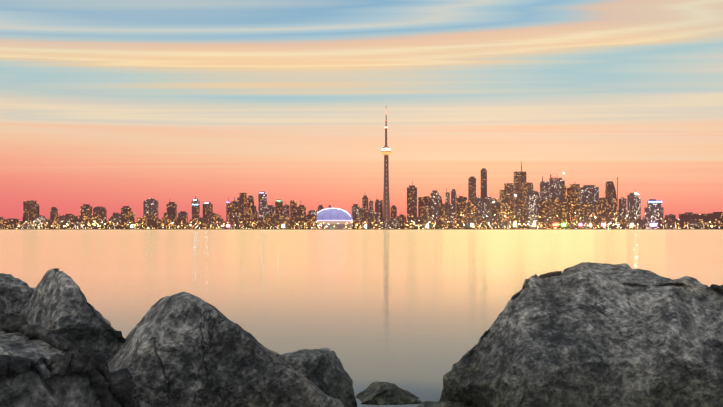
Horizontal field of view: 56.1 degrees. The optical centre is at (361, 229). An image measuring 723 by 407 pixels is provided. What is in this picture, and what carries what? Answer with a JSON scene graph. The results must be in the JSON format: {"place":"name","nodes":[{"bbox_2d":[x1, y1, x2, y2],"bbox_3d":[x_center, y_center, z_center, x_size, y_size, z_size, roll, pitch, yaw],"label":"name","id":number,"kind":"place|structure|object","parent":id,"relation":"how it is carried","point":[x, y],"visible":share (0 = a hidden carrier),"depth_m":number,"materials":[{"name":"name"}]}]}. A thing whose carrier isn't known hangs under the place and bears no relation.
{"place":"outdoors","nodes":[
{"label":"outdoors","id":0,"kind":"place"},
{"bbox_2d":[0,230,722,406],"bbox_3d":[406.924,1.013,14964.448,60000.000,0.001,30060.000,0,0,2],"label":"lake water","id":1,"kind":"structure","parent":0,"point":[416,312],"depth_m":15.54,"materials":[{"name":"beige liquid"}]},
{"bbox_2d":[0,273,35,314],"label":"boulder","id":2,"kind":"object","parent":1,"relation":"in","point":[16,294],"visible":0.19,"depth_m":4.09,"materials":[{"name":"stone"}]},
{"bbox_2d":[0,311,135,406],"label":"boulder","id":3,"kind":"object","parent":1,"relation":"in","point":[40,366],"visible":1,"depth_m":1.68,"materials":[{"name":"stone"}]},
{"bbox_2d":[18,268,125,360],"bbox_3d":[-1.407,0.763,3.440,0.862,1.174,0.802,-12,13,-33],"label":"rock","id":4,"kind":"object","parent":1,"relation":"in","point":[57,303],"visible":0.35,"depth_m":3.12,"materials":[{"name":"stone"}]},
{"bbox_2d":[107,292,344,406],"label":"rock","id":5,"kind":"object","parent":1,"relation":"in","point":[182,349],"visible":0.83,"depth_m":2.76,"materials":[{"name":"stone"}]},
{"bbox_2d":[280,348,356,406],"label":"boulder","id":6,"kind":"object","parent":1,"relation":"in","point":[323,370],"visible":0.62,"depth_m":3.36,"materials":[{"name":"stone"}]},
{"bbox_2d":[355,381,421,404],"bbox_3d":[0.172,1.012,4.046,0.457,0.201,0.315,0,0,10],"label":"boulder","id":7,"kind":"object","parent":1,"relation":"in","point":[379,393],"visible":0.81,"depth_m":3.95,"materials":[{"name":"stone"}]},
{"bbox_2d":[417,401,467,406],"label":"boulder","id":8,"kind":"object","parent":1,"relation":"in","point":[440,404],"visible":0.9,"depth_m":3.68,"materials":[{"name":"stone"}]},
{"bbox_2d":[439,262,722,406],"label":"boulder","id":9,"kind":"object","parent":1,"relation":"in","point":[585,334],"visible":1,"depth_m":3.48,"materials":[{"name":"stone"}]},
{"bbox_2d":[0,229,722,229],"bbox_3d":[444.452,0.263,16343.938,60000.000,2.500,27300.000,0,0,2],"label":"city ground","id":10,"kind":"structure","parent":0,"point":[361,229],"depth_m":2700.98,"materials":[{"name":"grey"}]},
{"bbox_2d":[317,208,351,228],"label":"domed stadium","id":11,"kind":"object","parent":10,"relation":"on","point":[334,218],"depth_m":3018.71,"materials":[{"name":"purple"}]},
{"bbox_2d":[0,161,722,228],"bbox_3d":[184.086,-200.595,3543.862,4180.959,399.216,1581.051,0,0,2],"label":"city skyline","id":12,"kind":"structure","parent":10,"relation":"on","point":[584,205],"depth_m":3064.84},
{"bbox_2d":[10,174,711,228],"bbox_3d":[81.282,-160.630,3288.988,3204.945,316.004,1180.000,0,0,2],"label":"city lights","id":13,"kind":"object","parent":12,"relation":"attached to","point":[580,224],"visible":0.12,"depth_m":2792.40},
{"bbox_2d":[3,225,722,228],"bbox_3d":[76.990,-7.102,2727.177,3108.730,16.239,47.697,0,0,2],"label":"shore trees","id":14,"kind":"object","parent":10,"relation":"on","point":[439,227],"visible":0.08,"depth_m":2725.63,"materials":[{"name":"plant"}]},
{"bbox_2d":[381,115,390,219],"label":"observation tower","id":15,"kind":"structure","parent":10,"relation":"on","point":[386,151],"depth_m":2991.56,"materials":[{"name":"grey concrete"}]},
{"bbox_2d":[0,0,722,222],"label":"sky","id":16,"kind":"structure","parent":0,"point":[112,105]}
]}

